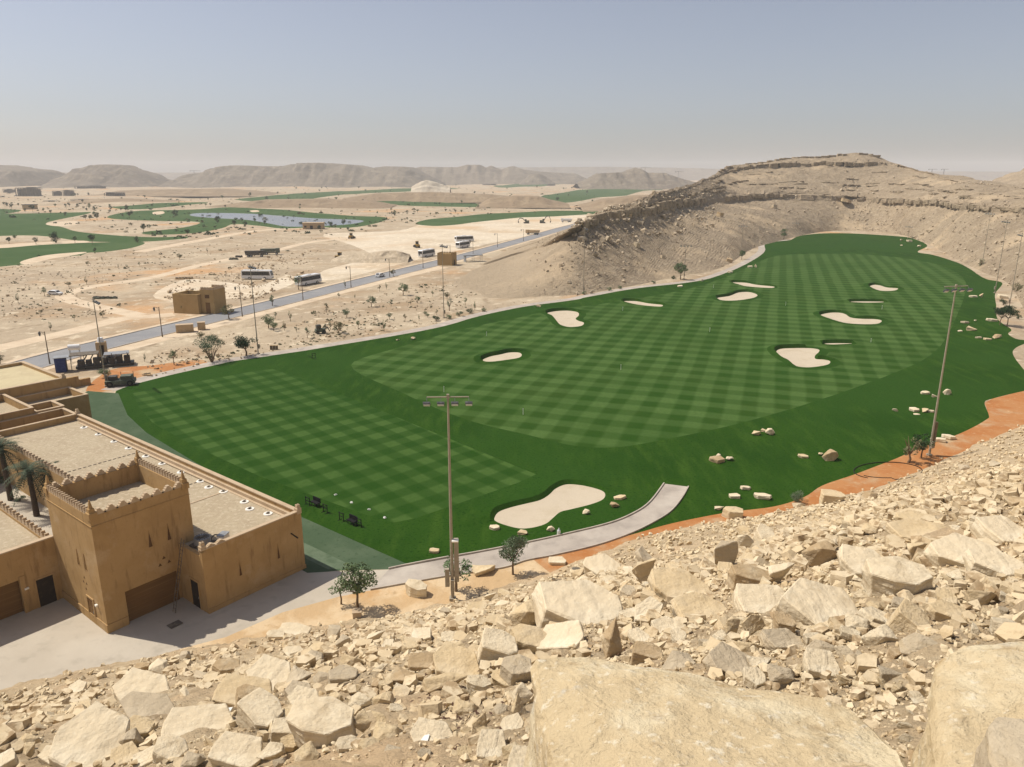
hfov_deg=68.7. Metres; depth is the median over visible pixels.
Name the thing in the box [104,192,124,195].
site building
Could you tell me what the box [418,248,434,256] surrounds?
coach
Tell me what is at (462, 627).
scree rubble
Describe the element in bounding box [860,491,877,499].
rock
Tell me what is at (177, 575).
ladder
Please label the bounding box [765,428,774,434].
rock
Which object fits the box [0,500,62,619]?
side wing
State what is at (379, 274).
car
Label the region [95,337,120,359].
batch hopper
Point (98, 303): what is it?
floodlight mast
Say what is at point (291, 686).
rock
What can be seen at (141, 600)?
garage door
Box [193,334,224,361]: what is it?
tree
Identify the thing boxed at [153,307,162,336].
street lamp
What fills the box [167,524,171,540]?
slit window
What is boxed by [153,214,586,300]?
bulldozed ground
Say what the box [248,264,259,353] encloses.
floodlight mast
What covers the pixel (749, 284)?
sand bunker
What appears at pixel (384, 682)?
rock
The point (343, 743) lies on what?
rock
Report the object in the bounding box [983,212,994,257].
floodlight mast
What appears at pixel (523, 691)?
rock
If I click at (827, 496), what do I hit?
rock
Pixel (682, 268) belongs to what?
tree
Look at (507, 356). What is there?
sand bunker
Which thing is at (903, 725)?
rock
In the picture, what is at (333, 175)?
hills
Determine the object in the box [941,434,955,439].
rock
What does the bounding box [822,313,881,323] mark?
sand bunker
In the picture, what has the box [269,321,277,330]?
sapling
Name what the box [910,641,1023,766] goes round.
boulder
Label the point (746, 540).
rock
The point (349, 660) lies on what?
rock
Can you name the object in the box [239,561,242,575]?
slit window
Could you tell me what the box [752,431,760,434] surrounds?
rock
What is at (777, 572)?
rock
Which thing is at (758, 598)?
rock
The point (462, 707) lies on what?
rock
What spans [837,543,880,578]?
rock
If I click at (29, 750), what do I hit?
rock
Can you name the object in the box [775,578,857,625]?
rock
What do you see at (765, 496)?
rock
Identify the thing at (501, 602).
rock
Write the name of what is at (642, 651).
rock
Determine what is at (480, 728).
rock
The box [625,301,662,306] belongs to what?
sand bunker
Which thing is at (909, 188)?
rock ledge
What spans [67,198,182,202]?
earth bank
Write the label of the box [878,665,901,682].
rock
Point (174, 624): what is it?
drain cover
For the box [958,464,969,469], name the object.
rock
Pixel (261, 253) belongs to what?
dump truck
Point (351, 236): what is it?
wheel loader
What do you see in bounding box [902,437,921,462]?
tree
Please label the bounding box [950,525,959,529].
rock
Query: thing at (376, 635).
rock
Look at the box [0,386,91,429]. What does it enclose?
block
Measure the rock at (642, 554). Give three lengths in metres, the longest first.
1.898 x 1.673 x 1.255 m
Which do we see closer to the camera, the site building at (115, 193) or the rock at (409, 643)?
the rock at (409, 643)
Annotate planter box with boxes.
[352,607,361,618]
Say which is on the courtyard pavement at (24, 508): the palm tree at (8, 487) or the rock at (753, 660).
the palm tree at (8, 487)
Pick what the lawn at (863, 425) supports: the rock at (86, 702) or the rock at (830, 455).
the rock at (830, 455)
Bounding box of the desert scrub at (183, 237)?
[0,186,586,368]
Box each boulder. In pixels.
[287,760,380,766]
[523,657,906,766]
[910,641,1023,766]
[973,717,1023,766]
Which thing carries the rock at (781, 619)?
on the hillside
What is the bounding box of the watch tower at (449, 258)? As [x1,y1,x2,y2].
[437,251,456,265]
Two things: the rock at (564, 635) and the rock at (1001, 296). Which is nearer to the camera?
the rock at (564, 635)
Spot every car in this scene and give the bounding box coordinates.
[47,290,62,294]
[375,273,384,276]
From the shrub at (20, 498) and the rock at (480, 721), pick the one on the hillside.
the rock at (480, 721)
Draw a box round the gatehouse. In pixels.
[172,284,226,313]
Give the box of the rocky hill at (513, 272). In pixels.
[453,153,1023,308]
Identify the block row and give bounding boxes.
[175,277,192,279]
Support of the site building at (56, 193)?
on the desert ground at (134, 296)
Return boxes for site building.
[3,189,14,192]
[14,187,42,195]
[52,191,62,195]
[63,190,73,195]
[74,185,105,188]
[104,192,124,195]
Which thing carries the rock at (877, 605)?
on the hillside
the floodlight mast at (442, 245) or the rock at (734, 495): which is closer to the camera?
the rock at (734, 495)
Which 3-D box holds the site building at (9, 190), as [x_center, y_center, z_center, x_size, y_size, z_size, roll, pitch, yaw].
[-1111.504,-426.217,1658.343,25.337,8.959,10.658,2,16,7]
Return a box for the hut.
[21,204,37,209]
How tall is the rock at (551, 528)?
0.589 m
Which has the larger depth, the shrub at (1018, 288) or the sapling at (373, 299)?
the shrub at (1018, 288)
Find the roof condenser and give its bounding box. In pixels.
[189,533,217,548]
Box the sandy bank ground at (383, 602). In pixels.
[180,560,548,649]
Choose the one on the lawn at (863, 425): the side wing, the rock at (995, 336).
the rock at (995, 336)
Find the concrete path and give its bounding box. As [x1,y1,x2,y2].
[372,484,686,587]
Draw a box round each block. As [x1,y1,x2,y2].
[0,361,67,396]
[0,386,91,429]
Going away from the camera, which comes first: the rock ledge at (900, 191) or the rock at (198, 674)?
the rock at (198, 674)
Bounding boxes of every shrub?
[16,495,25,501]
[790,490,803,501]
[1012,282,1022,290]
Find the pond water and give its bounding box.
[190,213,362,226]
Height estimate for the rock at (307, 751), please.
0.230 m
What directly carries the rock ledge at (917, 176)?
on the rocky hill at (513, 272)
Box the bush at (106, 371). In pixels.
[98,369,109,374]
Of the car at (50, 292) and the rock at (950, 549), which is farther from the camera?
the car at (50, 292)
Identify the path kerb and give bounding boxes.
[370,486,688,589]
[388,482,664,568]
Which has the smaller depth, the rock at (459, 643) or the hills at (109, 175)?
the rock at (459, 643)
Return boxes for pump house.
[302,222,324,228]
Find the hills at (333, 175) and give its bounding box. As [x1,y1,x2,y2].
[156,163,444,187]
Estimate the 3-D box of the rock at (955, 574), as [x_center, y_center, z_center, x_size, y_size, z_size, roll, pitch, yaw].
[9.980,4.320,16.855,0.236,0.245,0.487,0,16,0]
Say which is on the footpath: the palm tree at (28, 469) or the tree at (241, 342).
the tree at (241, 342)
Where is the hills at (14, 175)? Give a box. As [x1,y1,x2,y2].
[0,165,64,186]
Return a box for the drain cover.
[167,620,182,628]
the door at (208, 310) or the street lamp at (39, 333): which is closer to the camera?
the street lamp at (39, 333)
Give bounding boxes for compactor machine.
[104,372,135,387]
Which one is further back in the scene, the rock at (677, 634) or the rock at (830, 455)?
the rock at (830, 455)
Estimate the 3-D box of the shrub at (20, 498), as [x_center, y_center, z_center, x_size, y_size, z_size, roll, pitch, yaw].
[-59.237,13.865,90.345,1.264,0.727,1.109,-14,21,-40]
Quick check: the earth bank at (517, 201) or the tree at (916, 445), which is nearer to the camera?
the tree at (916, 445)
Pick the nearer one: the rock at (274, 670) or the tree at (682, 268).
the rock at (274, 670)
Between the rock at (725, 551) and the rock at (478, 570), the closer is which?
the rock at (725, 551)
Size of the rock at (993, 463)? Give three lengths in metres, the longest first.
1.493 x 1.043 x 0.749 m
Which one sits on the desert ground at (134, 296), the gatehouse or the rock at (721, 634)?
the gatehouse
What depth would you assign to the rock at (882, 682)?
9.67 m
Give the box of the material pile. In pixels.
[92,296,117,298]
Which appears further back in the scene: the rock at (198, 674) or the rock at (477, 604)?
the rock at (477, 604)
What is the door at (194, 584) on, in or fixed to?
in the range building at (261, 547)
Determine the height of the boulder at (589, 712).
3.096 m
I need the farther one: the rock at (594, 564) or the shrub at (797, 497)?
the shrub at (797, 497)
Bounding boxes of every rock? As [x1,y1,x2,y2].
[0,743,10,753]
[0,748,18,766]
[18,733,40,743]
[23,742,34,757]
[37,745,51,765]
[48,701,129,766]
[66,760,82,766]
[68,679,86,691]
[77,699,90,706]
[110,741,139,766]
[112,667,169,704]
[118,727,142,746]
[119,691,173,718]
[130,715,155,737]
[132,745,154,766]
[135,662,149,669]
[148,658,167,673]
[152,733,188,763]
[161,703,233,735]
[179,651,190,659]
[179,685,188,695]
[180,751,205,766]
[193,670,206,678]
[208,731,262,766]
[212,657,239,673]
[212,673,271,707]
[230,710,236,716]
[235,684,258,705]
[236,687,283,729]
[246,654,290,690]
[257,742,284,759]
[266,629,284,641]
[270,717,291,741]
[272,758,285,766]
[279,622,311,634]
[280,733,298,753]
[282,707,290,716]
[283,646,302,655]
[284,680,310,697]
[286,665,312,682]
[286,696,356,748]
[287,685,318,704]
[293,741,319,761]
[308,650,323,661]
[310,642,323,650]
[311,671,327,682]
[327,625,340,637]
[328,665,358,684]
[330,692,343,701]
[335,634,350,647]
[336,735,356,752]
[339,654,363,665]
[348,692,371,706]
[354,709,371,732]
[358,737,379,749]
[367,631,384,639]
[371,710,385,721]
[372,691,394,704]
[372,722,402,740]
[373,663,387,669]
[378,678,393,690]
[381,639,393,646]
[384,744,399,750]
[389,703,402,711]
[390,666,423,684]
[397,635,406,640]
[402,638,418,652]
[405,579,426,597]
[408,652,434,671]
[410,717,452,741]
[411,627,431,640]
[417,747,430,756]
[422,672,466,692]
[429,548,439,553]
[433,640,478,674]
[440,607,449,615]
[440,630,457,641]
[452,699,478,714]
[454,641,464,646]
[456,745,471,755]
[464,601,487,612]
[466,674,490,694]
[471,712,486,734]
[472,565,494,576]
[476,726,491,732]
[476,729,505,759]
[477,628,517,664]
[484,593,495,600]
[489,524,499,529]
[491,669,508,687]
[494,600,507,605]
[494,703,507,713]
[498,588,509,596]
[499,654,531,685]
[500,712,523,730]
[502,742,518,759]
[507,745,527,766]
[509,599,535,625]
[510,623,546,653]
[511,693,526,715]
[512,682,532,704]
[517,529,526,534]
[532,579,622,627]
[536,620,583,651]
[547,526,554,531]
[548,556,565,564]
[570,566,583,577]
[583,553,620,574]
[601,617,622,657]
[603,575,615,582]
[610,502,619,506]
[614,495,625,499]
[618,608,634,621]
[620,585,634,596]
[622,566,632,571]
[623,599,632,606]
[627,627,649,644]
[630,641,662,664]
[632,558,655,582]
[634,242,640,247]
[634,596,662,625]
[635,546,651,561]
[647,568,709,599]
[651,616,685,634]
[662,650,695,668]
[665,562,678,568]
[670,628,686,642]
[671,591,726,617]
[698,639,707,645]
[702,641,749,675]
[709,455,724,463]
[712,629,726,640]
[714,506,723,509]
[714,540,737,564]
[716,212,723,216]
[716,561,732,571]
[721,506,742,518]
[724,616,739,633]
[726,564,773,590]
[728,641,764,651]
[729,493,739,498]
[732,583,784,615]
[736,525,750,533]
[737,534,753,548]
[737,553,752,564]
[740,485,750,489]
[740,614,765,633]
[742,666,765,688]
[746,655,771,667]
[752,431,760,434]
[753,524,774,540]
[754,492,771,499]
[758,628,804,651]
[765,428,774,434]
[766,664,794,683]
[768,562,794,582]
[772,611,795,633]
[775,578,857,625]
[783,527,793,532]
[785,544,795,548]
[792,503,804,507]
[795,664,801,670]
[798,454,808,457]
[801,540,836,566]
[802,647,839,679]
[803,632,817,644]
[805,639,834,651]
[808,622,830,630]
[812,532,818,539]
[819,489,845,504]
[822,449,838,460]
[835,519,850,525]
[835,645,853,654]
[836,530,846,536]
[836,674,850,684]
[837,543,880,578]
[839,625,860,640]
[841,198,850,202]
[845,612,870,628]
[851,578,861,581]
[853,590,867,598]
[853,649,861,660]
[857,606,886,628]
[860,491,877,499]
[861,556,932,596]
[861,624,897,647]
[862,523,877,533]
[866,601,883,609]
[877,676,885,687]
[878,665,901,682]
[885,517,946,540]
[885,598,929,634]
[891,596,904,607]
[891,683,906,692]
[893,511,936,520]
[896,722,913,728]
[897,733,914,743]
[898,632,937,655]
[906,542,926,559]
[906,709,913,714]
[907,690,924,702]
[909,407,918,411]
[915,556,920,563]
[923,532,1001,567]
[925,599,966,621]
[930,437,945,442]
[935,587,957,604]
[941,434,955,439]
[943,389,951,394]
[946,569,962,579]
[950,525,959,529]
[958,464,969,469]
[962,549,1023,578]
[962,590,996,605]
[966,326,976,330]
[969,515,977,521]
[969,620,989,626]
[970,515,1023,545]
[970,622,980,634]
[980,607,990,615]
[986,318,997,321]
[989,460,1000,466]
[989,617,1016,635]
[993,334,1001,338]
[997,294,1008,298]
[998,606,1008,614]
[999,591,1005,602]
[1002,495,1023,506]
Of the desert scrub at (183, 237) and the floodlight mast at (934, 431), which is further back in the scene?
the desert scrub at (183, 237)
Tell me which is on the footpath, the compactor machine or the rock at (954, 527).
the compactor machine
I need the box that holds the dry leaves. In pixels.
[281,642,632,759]
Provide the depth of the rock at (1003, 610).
12.10 m
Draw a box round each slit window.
[148,530,152,547]
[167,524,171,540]
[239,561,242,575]
[277,544,280,558]
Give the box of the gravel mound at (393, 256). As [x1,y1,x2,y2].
[331,250,411,262]
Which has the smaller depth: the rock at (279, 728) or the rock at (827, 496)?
the rock at (279, 728)
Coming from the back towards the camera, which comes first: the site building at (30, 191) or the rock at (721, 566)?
the site building at (30, 191)
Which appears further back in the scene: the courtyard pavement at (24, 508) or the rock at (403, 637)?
the courtyard pavement at (24, 508)
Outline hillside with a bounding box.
[0,425,1023,766]
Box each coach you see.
[241,269,273,278]
[294,273,321,284]
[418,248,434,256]
[454,235,473,241]
[455,240,469,247]
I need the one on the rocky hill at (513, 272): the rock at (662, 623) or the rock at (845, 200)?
the rock at (845, 200)
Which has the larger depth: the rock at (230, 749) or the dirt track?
the dirt track
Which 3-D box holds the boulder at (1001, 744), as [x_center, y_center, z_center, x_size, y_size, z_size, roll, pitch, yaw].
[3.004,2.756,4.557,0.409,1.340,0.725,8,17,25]
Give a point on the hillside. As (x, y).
(404, 753)
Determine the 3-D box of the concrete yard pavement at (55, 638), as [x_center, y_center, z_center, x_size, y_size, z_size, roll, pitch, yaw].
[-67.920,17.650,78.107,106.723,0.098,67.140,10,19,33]
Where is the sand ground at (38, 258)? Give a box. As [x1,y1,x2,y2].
[0,210,258,263]
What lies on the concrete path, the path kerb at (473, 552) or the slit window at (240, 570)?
the path kerb at (473, 552)
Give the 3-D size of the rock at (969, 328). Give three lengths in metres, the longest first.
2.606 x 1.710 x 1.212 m
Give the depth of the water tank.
156.27 m
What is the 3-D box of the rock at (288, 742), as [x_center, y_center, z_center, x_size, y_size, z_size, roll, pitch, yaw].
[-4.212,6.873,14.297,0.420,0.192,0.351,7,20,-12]
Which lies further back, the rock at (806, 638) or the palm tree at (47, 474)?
the palm tree at (47, 474)
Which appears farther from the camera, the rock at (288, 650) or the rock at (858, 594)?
the rock at (288, 650)
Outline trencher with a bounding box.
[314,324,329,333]
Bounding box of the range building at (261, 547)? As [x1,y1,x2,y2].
[0,409,305,613]
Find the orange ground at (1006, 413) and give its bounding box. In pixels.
[86,360,1023,572]
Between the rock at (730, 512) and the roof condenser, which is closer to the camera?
the roof condenser
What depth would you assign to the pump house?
538.57 m
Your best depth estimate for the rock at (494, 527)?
83.15 m
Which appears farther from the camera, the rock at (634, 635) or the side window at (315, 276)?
the side window at (315, 276)
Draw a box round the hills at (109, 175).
[36,164,169,187]
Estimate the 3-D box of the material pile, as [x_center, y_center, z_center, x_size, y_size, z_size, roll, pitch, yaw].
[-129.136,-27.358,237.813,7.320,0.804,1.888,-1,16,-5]
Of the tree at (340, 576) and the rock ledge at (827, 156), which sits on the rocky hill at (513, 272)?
the rock ledge at (827, 156)
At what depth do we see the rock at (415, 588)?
69.86 m
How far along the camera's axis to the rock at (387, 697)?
16.14 m
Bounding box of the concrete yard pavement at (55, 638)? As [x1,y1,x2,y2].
[0,479,387,689]
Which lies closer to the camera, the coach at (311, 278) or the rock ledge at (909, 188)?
the coach at (311, 278)
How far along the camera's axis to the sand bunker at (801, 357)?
162.44 m
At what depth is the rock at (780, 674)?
11.09 m
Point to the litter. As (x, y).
(425, 738)
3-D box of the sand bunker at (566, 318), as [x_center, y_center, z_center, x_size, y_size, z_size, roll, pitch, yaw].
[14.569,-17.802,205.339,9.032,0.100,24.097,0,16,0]
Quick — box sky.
[0,0,1023,172]
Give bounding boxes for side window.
[242,271,269,275]
[302,275,320,281]
[423,249,434,253]
[457,236,472,238]
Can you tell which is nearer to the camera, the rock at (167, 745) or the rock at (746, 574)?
the rock at (167, 745)
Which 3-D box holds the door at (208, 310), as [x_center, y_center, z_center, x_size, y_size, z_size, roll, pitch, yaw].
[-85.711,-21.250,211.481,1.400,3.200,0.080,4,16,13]
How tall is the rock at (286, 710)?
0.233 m
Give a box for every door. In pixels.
[0,581,23,619]
[33,572,58,607]
[85,594,96,624]
[125,571,179,620]
[189,576,202,609]
[205,302,210,313]
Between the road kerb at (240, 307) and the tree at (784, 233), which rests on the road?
the road kerb at (240, 307)
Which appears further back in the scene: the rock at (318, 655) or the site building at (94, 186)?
the site building at (94, 186)
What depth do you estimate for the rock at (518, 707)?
12.49 m
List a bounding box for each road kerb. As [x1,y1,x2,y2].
[7,223,574,363]
[41,231,559,367]
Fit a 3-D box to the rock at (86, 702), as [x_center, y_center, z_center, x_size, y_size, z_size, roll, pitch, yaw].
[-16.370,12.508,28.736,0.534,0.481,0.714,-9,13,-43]
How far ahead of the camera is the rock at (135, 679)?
26.16 m
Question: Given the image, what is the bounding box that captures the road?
[17,224,574,366]
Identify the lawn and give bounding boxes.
[85,391,405,572]
[115,233,1023,562]
[133,369,535,522]
[303,542,352,568]
[351,254,965,447]
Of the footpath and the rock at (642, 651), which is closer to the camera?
the rock at (642, 651)
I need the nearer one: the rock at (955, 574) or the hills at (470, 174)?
the rock at (955, 574)
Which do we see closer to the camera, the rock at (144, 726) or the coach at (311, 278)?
the rock at (144, 726)
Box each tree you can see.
[0,437,24,500]
[0,459,51,516]
[24,461,58,503]
[48,231,60,242]
[87,234,94,244]
[168,350,176,364]
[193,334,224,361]
[219,304,233,318]
[233,335,257,355]
[293,276,300,289]
[328,575,346,604]
[334,561,377,607]
[443,555,472,591]
[498,535,528,574]
[673,263,687,279]
[780,228,787,235]
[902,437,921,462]
[910,432,934,457]
[993,307,1004,324]
[995,305,1019,325]
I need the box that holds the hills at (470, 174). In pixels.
[417,165,586,184]
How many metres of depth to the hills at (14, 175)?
2411.86 m
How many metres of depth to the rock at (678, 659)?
13.67 m
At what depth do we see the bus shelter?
337.47 m
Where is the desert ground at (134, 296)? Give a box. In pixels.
[0,180,1023,650]
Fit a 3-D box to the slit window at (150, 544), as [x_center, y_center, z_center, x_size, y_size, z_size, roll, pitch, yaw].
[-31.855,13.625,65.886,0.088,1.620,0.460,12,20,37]
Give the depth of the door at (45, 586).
68.45 m
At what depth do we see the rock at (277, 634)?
59.34 m
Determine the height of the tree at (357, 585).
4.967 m
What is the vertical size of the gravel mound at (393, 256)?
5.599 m
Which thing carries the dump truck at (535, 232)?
on the road
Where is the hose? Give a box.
[853,462,922,479]
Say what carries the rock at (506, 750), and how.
on the hillside
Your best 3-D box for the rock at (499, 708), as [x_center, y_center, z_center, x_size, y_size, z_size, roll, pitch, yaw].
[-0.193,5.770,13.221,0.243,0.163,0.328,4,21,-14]
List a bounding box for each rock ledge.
[582,198,702,230]
[687,187,997,200]
[700,183,1023,198]
[701,180,1022,196]
[703,194,1023,214]
[713,171,926,182]
[718,153,880,172]
[727,178,973,189]
[729,161,885,171]
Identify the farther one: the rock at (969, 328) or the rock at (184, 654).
the rock at (969, 328)
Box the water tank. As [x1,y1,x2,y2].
[67,344,80,360]
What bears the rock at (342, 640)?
on the hillside
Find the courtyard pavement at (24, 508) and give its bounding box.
[0,480,52,534]
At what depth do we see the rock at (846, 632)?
13.26 m
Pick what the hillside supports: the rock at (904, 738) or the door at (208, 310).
the rock at (904, 738)
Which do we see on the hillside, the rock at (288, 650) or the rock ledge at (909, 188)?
the rock at (288, 650)
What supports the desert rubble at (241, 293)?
on the desert ground at (134, 296)
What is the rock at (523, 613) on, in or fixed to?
on the hillside
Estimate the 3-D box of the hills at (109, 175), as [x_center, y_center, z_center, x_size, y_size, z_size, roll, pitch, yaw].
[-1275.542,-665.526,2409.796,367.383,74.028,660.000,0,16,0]
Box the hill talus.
[530,158,1023,308]
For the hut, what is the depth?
823.43 m
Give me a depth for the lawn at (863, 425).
114.03 m
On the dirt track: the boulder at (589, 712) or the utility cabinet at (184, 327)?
the utility cabinet at (184, 327)
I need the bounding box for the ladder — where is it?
[173,538,183,612]
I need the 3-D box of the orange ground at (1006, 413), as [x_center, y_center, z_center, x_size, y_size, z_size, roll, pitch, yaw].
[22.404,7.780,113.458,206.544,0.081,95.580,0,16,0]
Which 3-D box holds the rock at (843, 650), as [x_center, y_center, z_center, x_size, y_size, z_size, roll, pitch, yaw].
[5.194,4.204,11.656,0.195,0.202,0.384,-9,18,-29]
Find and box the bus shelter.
[463,254,482,261]
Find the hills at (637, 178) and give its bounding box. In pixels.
[573,168,694,189]
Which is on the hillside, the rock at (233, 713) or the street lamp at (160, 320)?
the rock at (233, 713)
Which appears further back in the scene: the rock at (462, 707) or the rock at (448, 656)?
the rock at (448, 656)
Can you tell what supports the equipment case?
on the range building at (261, 547)
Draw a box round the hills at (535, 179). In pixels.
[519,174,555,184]
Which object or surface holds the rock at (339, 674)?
on the hillside
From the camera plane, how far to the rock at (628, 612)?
21.61 m
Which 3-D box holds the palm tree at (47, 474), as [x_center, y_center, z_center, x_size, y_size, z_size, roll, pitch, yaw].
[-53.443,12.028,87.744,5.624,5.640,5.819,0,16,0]
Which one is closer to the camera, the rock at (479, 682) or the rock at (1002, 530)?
the rock at (479, 682)
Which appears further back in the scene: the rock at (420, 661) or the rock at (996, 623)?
the rock at (420, 661)
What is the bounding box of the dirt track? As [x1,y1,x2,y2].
[0,228,448,365]
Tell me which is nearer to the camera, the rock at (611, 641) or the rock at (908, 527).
the rock at (611, 641)
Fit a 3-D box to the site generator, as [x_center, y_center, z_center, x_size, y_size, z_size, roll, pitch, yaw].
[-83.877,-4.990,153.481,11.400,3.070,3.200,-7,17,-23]
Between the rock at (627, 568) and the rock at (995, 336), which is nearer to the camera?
the rock at (627, 568)
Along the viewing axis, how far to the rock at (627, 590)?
26.43 m
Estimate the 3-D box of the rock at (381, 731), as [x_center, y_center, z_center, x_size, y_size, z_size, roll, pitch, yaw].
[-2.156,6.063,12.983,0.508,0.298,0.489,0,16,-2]
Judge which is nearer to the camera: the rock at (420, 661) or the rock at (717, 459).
the rock at (420, 661)
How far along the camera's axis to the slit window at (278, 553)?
72.13 m
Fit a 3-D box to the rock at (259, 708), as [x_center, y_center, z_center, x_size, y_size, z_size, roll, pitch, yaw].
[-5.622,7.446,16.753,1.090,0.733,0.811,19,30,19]
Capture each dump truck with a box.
[244,250,264,256]
[260,248,279,254]
[526,229,539,234]
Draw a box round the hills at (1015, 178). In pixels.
[992,168,1023,185]
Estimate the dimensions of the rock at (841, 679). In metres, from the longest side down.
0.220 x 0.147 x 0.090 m
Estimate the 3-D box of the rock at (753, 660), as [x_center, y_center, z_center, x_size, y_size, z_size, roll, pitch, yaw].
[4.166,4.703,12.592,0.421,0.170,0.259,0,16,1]
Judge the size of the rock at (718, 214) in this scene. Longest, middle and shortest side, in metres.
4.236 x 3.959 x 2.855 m
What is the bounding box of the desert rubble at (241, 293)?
[0,247,525,375]
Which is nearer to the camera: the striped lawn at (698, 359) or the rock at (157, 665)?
the rock at (157, 665)
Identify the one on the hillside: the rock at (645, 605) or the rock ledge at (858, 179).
the rock at (645, 605)
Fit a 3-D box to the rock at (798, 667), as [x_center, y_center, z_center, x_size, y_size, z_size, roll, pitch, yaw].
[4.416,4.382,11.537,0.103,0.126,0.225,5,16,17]
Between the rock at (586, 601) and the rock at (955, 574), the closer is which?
the rock at (955, 574)
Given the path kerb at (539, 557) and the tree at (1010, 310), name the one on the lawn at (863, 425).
the tree at (1010, 310)
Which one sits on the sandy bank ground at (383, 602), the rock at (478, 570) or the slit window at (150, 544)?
the rock at (478, 570)
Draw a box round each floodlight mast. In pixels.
[92,298,107,386]
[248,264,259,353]
[423,394,472,600]
[439,244,447,317]
[582,227,587,293]
[926,284,972,455]
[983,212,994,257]
[993,220,1010,292]
[1008,233,1022,304]
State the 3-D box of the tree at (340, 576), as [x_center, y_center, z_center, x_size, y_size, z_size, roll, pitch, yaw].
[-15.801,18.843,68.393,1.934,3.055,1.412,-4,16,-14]
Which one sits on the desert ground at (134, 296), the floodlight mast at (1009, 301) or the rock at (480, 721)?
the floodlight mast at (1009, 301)
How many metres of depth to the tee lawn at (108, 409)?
82.31 m
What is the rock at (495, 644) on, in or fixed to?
on the hillside
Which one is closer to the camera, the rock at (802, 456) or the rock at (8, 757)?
the rock at (8, 757)
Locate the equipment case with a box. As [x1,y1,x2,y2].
[216,531,229,538]
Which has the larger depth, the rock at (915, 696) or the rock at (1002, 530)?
the rock at (1002, 530)
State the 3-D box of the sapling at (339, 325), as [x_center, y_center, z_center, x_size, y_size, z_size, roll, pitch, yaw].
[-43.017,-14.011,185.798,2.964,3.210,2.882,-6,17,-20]
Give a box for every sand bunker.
[483,352,521,361]
[494,484,604,527]
[548,311,583,326]
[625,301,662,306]
[718,292,756,300]
[733,282,773,287]
[776,348,829,366]
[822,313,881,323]
[855,301,875,302]
[870,285,897,290]
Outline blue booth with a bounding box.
[52,355,68,372]
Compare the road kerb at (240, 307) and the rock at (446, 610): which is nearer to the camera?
the rock at (446, 610)
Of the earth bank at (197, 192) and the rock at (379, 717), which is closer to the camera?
the rock at (379, 717)
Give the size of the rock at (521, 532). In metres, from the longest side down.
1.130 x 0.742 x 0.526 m
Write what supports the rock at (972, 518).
on the hillside
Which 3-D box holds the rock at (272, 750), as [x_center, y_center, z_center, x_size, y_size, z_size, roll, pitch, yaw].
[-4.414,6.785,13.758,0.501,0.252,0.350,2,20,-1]
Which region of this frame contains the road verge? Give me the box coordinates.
[0,223,573,369]
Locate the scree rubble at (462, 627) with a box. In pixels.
[0,459,1023,766]
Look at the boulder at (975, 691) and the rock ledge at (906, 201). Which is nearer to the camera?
the boulder at (975, 691)
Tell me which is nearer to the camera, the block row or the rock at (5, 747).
the rock at (5, 747)
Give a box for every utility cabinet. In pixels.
[175,323,193,332]
[197,321,205,329]
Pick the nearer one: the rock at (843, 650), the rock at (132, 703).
the rock at (843, 650)
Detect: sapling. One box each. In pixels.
[261,314,273,328]
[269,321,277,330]
[334,321,343,332]
[367,296,375,306]
[398,283,409,294]
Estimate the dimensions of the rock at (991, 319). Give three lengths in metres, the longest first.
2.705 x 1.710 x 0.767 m
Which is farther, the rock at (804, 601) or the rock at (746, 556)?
the rock at (746, 556)
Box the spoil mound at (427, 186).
[411,180,450,192]
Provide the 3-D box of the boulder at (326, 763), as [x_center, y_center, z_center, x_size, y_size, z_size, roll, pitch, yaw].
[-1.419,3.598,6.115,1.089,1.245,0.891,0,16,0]
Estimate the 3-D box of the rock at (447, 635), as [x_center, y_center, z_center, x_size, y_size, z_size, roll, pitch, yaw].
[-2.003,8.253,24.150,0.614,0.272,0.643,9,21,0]
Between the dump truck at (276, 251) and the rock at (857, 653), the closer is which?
the rock at (857, 653)
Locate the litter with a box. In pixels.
[421,734,429,740]
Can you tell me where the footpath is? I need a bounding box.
[101,240,786,390]
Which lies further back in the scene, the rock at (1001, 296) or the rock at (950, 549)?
the rock at (1001, 296)
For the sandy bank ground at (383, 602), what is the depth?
69.07 m
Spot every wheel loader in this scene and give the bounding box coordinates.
[348,233,355,238]
[413,241,419,247]
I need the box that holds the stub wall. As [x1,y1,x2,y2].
[66,376,90,387]
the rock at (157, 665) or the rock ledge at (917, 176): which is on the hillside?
the rock at (157, 665)
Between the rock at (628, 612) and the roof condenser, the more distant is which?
the roof condenser
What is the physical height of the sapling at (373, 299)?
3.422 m
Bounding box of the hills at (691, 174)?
[62,167,1012,180]
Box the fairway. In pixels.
[0,184,661,266]
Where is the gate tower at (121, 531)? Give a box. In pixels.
[43,450,193,633]
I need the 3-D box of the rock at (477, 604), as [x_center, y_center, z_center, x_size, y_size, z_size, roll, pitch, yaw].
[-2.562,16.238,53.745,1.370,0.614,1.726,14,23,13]
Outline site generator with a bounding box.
[69,350,133,369]
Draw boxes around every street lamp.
[38,331,50,363]
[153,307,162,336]
[234,286,242,316]
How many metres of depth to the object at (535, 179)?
2727.61 m
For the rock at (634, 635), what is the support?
on the hillside
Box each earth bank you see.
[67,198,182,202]
[87,188,281,195]
[205,198,395,208]
[343,192,504,202]
[475,195,569,207]
[575,195,647,211]
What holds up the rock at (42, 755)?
on the hillside
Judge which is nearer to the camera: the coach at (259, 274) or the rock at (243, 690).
the rock at (243, 690)
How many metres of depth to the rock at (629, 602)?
24.37 m

